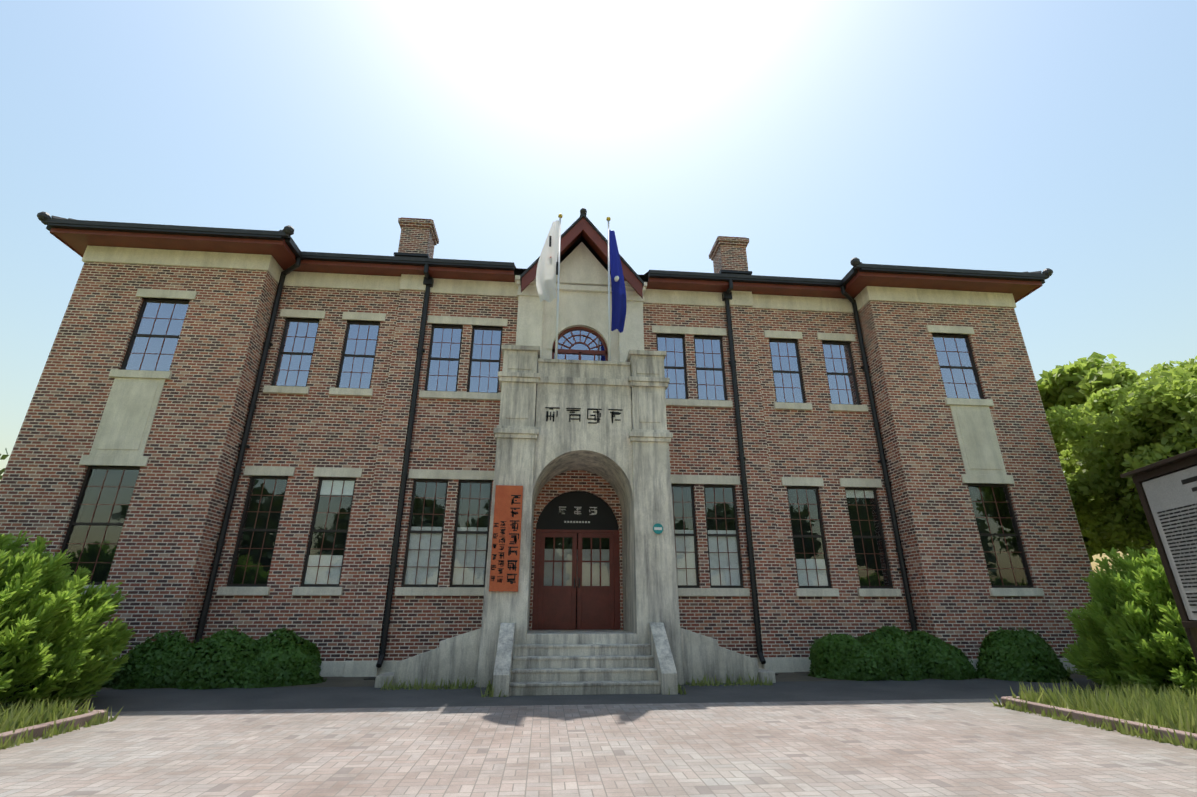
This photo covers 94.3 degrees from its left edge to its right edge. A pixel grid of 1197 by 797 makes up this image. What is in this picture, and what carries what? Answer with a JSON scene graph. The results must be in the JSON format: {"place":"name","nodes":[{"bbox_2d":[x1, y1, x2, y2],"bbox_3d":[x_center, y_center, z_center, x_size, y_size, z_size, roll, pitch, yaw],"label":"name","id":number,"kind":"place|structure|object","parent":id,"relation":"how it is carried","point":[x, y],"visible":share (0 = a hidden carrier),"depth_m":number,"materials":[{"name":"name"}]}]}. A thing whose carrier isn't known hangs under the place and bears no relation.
{"place":"outdoors","nodes":[
{"label":"outdoors","id":0,"kind":"place"},
{"bbox_2d":[100,677,374,689],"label":"soil","id":1,"kind":"structure","parent":0,"point":[345,682],"depth_m":11.85,"materials":[{"name":"brown soil"}]},
{"bbox_2d":[101,631,193,689],"bbox_3d":[-9.254,5.586,11.974,2.019,1.090,1.777,2,-21,-5],"label":"hedge shrub","id":2,"kind":"object","parent":1,"relation":"on","point":[156,672],"depth_m":11.39,"materials":[{"name":"green plant"}]},
{"bbox_2d":[170,626,261,689],"bbox_3d":[-8.166,5.545,11.966,2.018,1.161,1.904,2,-21,-5],"label":"hedge shrub","id":3,"kind":"object","parent":1,"relation":"on","point":[231,642],"depth_m":11.47,"materials":[{"name":"green plant"}]},
{"bbox_2d":[229,626,326,688],"bbox_3d":[-6.973,5.599,12.140,2.088,1.177,1.725,2,-21,-5],"label":"hedge shrub","id":4,"kind":"object","parent":1,"relation":"on","point":[270,664],"depth_m":11.71,"materials":[{"name":"green plant"}]},
{"bbox_2d":[62,469,1027,629],"bbox_3d":[-0.561,1.723,15.577,24.600,9.200,1.540,2,-21,-5],"label":"dark room","id":5,"kind":"object","parent":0,"point":[114,538],"depth_m":15.35,"materials":[{"name":"black"}]},
{"bbox_2d":[0,262,1093,660],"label":"brick walls","id":6,"kind":"structure","parent":0,"point":[162,562],"depth_m":14.93,"materials":[{"name":"brown brick"}]},
{"bbox_2d":[37,208,1052,288],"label":"building roof","id":7,"kind":"structure","parent":6,"relation":"on","point":[45,218],"depth_m":16.73,"materials":[{"name":"black metal"}]},
{"bbox_2d":[50,217,1042,302],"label":"roof eaves","id":8,"kind":"object","parent":7,"relation":"attached to","point":[79,241],"visible":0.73,"depth_m":16.81,"materials":[{"name":"brown wood"}]},
{"bbox_2d":[394,252,751,274],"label":"chimney bases","id":9,"kind":"object","parent":7,"relation":"on","point":[427,256],"visible":0.08,"depth_m":19.84,"materials":[{"name":"black metal"}]},
{"bbox_2d":[398,217,748,272],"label":"chimneys","id":10,"kind":"object","parent":7,"relation":"on","point":[419,235],"visible":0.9,"depth_m":20.93,"materials":[{"name":"brown brick"}]},
{"bbox_2d":[61,299,1033,588],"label":"window frames","id":11,"kind":"structure","parent":6,"relation":"in","point":[313,529],"depth_m":15.07,"materials":[{"name":"black metal"}]},
{"bbox_2d":[63,469,1028,585],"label":"window panes","id":12,"kind":"structure","parent":11,"relation":"in","point":[487,524],"depth_m":14.70,"materials":[{"name":"black glass"}]},
{"bbox_2d":[66,302,1025,585],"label":"building glazing bars","id":13,"kind":"object","parent":11,"relation":"attached to","point":[686,568],"visible":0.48,"depth_m":15.05,"materials":[{"name":"black metal"}]},
{"bbox_2d":[124,302,981,403],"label":"upper window panes","id":14,"kind":"structure","parent":11,"relation":"in","point":[139,344],"depth_m":16.43,"materials":[{"name":"blue glass"}]},
{"bbox_2d":[374,345,775,696],"bbox_3d":[-0.398,2.530,13.375,8.400,7.740,3.810,2,-21,-5],"label":"concrete porch","id":15,"kind":"object","parent":6,"relation":"attached to","point":[652,647],"visible":1,"depth_m":12.65,"materials":[{"name":"grey concrete"}]},
{"bbox_2d":[489,485,522,591],"bbox_3d":[-2.046,3.080,12.366,0.620,2.300,0.045,2,-21,-5],"label":"sign board","id":16,"kind":"object","parent":15,"relation":"attached to","point":[503,501],"visible":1,"depth_m":12.35,"materials":[{"name":"orange wood"}]},
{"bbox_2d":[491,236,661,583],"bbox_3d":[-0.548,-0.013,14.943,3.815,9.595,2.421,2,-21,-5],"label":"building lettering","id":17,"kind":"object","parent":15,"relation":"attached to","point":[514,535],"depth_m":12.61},
{"bbox_2d":[555,217,610,360],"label":"flagpoles","id":18,"kind":"object","parent":15,"relation":"on","point":[609,334],"visible":0.67,"depth_m":15.56,"materials":[{"name":"silver metal"}]},
{"bbox_2d":[536,220,558,301],"bbox_3d":[-1.445,-3.971,15.839,0.622,2.855,0.217,2,-21,-5],"label":"white flag","id":19,"kind":"object","parent":18,"relation":"attached to","point":[546,278],"visible":0.96,"depth_m":15.74,"materials":[{"name":"white fabric"}]},
{"bbox_2d":[558,214,610,220],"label":"flagpole finials","id":20,"kind":"object","parent":18,"relation":"on","point":[561,216],"visible":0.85,"depth_m":16.54,"materials":[{"name":"gold metal"}]},
{"bbox_2d":[609,230,626,332],"bbox_3d":[0.550,-3.399,15.857,0.471,3.413,0.213,2,-21,-5],"label":"blue flag","id":21,"kind":"object","parent":18,"relation":"attached to","point":[619,302],"visible":0.98,"depth_m":15.73,"materials":[{"name":"blue fabric"}]},
{"bbox_2d":[653,523,662,533],"bbox_3d":[1.368,2.989,12.748,0.240,0.240,0.020,2,-21,-5],"label":"wall plaque","id":22,"kind":"object","parent":15,"relation":"attached to","point":[658,531],"visible":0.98,"depth_m":12.73,"materials":[{"name":"teal metal"}]},
{"bbox_2d":[532,529,619,629],"bbox_3d":[-0.565,4.695,14.503,2.240,2.480,0.100,2,-21,-5],"label":"double door","id":23,"kind":"structure","parent":6,"relation":"in","point":[554,607],"depth_m":14.36,"materials":[{"name":"red wood"}]},
{"bbox_2d":[536,491,618,529],"bbox_3d":[-0.564,3.044,15.113,2.240,1.040,0.040,2,-21,-5],"label":"door plaque","id":24,"kind":"object","parent":6,"relation":"attached to","point":[551,516],"visible":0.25,"depth_m":15.06,"materials":[{"name":"black metal"}]},
{"bbox_2d":[79,245,1076,676],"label":"stone trim","id":25,"kind":"structure","parent":6,"relation":"attached to","point":[123,431],"depth_m":15.64,"materials":[{"name":"beige stone"}]},
{"bbox_2d":[515,242,646,361],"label":"gable wall","id":26,"kind":"structure","parent":6,"relation":"attached to","point":[583,292],"depth_m":16.96,"materials":[{"name":"beige concrete"}]},
{"bbox_2d":[552,327,607,360],"bbox_3d":[-0.559,-0.699,16.466,1.680,3.160,0.100,2,-21,-5],"label":"gable window frame","id":27,"kind":"object","parent":26,"relation":"in","point":[580,352],"visible":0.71,"depth_m":16.78,"materials":[{"name":"brown wood"}]},
{"bbox_2d":[554,330,604,360],"bbox_3d":[-0.559,-0.699,16.466,1.680,3.160,0.001,2,-21,-5],"label":"arched window glass","id":28,"kind":"object","parent":27,"relation":"in","point":[578,346],"depth_m":16.80,"materials":[{"name":"blue glass"}]},
{"bbox_2d":[61,678,1108,711],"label":"apron path","id":29,"kind":"structure","parent":0,"point":[116,700],"depth_m":10.27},
{"bbox_2d":[364,674,777,679],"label":"outlets","id":30,"kind":"object","parent":29,"relation":"on","point":[371,678],"visible":0.15,"depth_m":12.50,"materials":[{"name":"grey metal"}]},
{"bbox_2d":[304,480,873,585],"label":"building curtains","id":31,"kind":"object","parent":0,"point":[413,555],"depth_m":14.72,"materials":[{"name":"white fabric"}]},
{"bbox_2d":[0,698,1196,796],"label":"paving","id":32,"kind":"structure","parent":0,"point":[934,748],"depth_m":6.16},
{"bbox_2d":[0,667,1196,749],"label":"weedy grass","id":33,"kind":"structure","parent":32,"relation":"on","point":[1190,742],"depth_m":7.80,"materials":[{"name":"green plant"}]},
{"bbox_2d":[0,694,1196,743],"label":"kerbs","id":34,"kind":"structure","parent":32,"relation":"on","point":[38,730],"depth_m":7.43,"materials":[{"name":"concrete"}]},
{"bbox_2d":[1066,705,1157,725],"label":"grass","id":35,"kind":"structure","parent":32,"relation":"on","point":[1136,720],"depth_m":7.87,"materials":[{"name":"green plant"}]},
{"bbox_2d":[1010,677,1196,733],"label":"grass tufts","id":36,"kind":"object","parent":35,"relation":"on","point":[1177,709],"visible":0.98,"depth_m":8.19,"materials":[{"name":"green plant"}]},
{"bbox_2d":[1120,448,1196,663],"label":"information board frame","id":37,"kind":"object","parent":32,"relation":"on","point":[1171,465],"visible":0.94,"depth_m":7.79,"materials":[{"name":"black metal"}]},
{"bbox_2d":[1142,466,1196,619],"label":"information board panel","id":38,"kind":"object","parent":37,"relation":"in","point":[1166,492],"visible":0.8,"depth_m":7.64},
{"bbox_2d":[1157,476,1196,612],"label":"information board text","id":39,"kind":"object","parent":38,"relation":"on","point":[1189,480],"visible":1,"depth_m":7.54},
{"bbox_2d":[0,0,1196,572],"label":"sky","id":40,"kind":"structure","parent":0,"point":[1060,136],"materials":[{"name":"blue"}]},
{"bbox_2d":[775,672,1086,681],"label":"soil","id":41,"kind":"structure","parent":0,"point":[791,676],"depth_m":12.87,"materials":[{"name":"brown soil"}]},
{"bbox_2d":[808,633,888,680],"bbox_3d":[5.988,6.103,13.193,2.043,0.980,1.912,2,-21,-5],"label":"hedge shrub","id":42,"kind":"object","parent":41,"relation":"on","point":[823,658],"depth_m":12.68,"materials":[{"name":"green plant"}]},
{"bbox_2d":[856,624,930,680],"bbox_3d":[6.924,6.048,13.331,2.057,1.176,1.881,2,-21,-5],"label":"hedge shrub","id":43,"kind":"object","parent":41,"relation":"on","point":[910,665],"depth_m":12.76,"materials":[{"name":"green plant"}]},
{"bbox_2d":[907,630,981,679],"bbox_3d":[8.125,6.160,13.423,1.800,1.033,1.860,2,-21,-5],"label":"hedge shrub","id":44,"kind":"object","parent":41,"relation":"on","point":[953,658],"depth_m":12.78,"materials":[{"name":"green plant"}]},
{"bbox_2d":[976,627,1072,682],"bbox_3d":[9.755,5.925,12.938,1.869,1.130,1.842,2,-21,-5],"label":"ball shrub","id":45,"kind":"object","parent":41,"relation":"on","point":[1016,648],"depth_m":12.51,"materials":[{"name":"green plant"}]},
{"label":"ground","id":46,"kind":"structure","parent":0,"visible":0},
{"bbox_2d":[0,449,8,479],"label":"pine tree","id":47,"kind":"object","parent":46,"relation":"on","point":[3,457],"visible":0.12,"depth_m":21.09,"materials":[{"name":"green plant"}]},
{"bbox_2d":[0,530,134,709],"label":"juniper shrub","id":48,"kind":"object","parent":46,"relation":"on","point":[45,608],"depth_m":8.65,"materials":[{"name":"green plant"}]},
{"bbox_2d":[46,223,1044,667],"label":"gutters and downspouts","id":49,"kind":"object","parent":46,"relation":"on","point":[428,283],"visible":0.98,"depth_m":15.54,"materials":[{"name":"black metal"}]},
{"bbox_2d":[1036,352,1168,562],"bbox_3d":[19.956,3.537,19.727,10.462,10.324,10.264,2,-21,-5],"label":"tree","id":50,"kind":"object","parent":46,"relation":"on","point":[1080,380],"depth_m":20.20,"materials":[{"name":"green plant"}]},
{"bbox_2d":[1045,356,1196,556],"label":"tree","id":51,"kind":"object","parent":46,"relation":"on","point":[1126,423],"depth_m":15.24,"materials":[{"name":"green plant"}]},
{"bbox_2d":[1058,545,1196,696],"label":"juniper shrub","id":52,"kind":"object","parent":46,"relation":"on","point":[1122,634],"depth_m":10.10,"materials":[{"name":"green plant"}]},
{"label":"grass","id":53,"kind":"object","parent":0,"visible":0},
{"bbox_2d":[0,694,94,732],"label":"grass tufts","id":54,"kind":"object","parent":53,"relation":"on","point":[22,716],"visible":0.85,"depth_m":7.41,"materials":[{"name":"green plant"}]}
]}

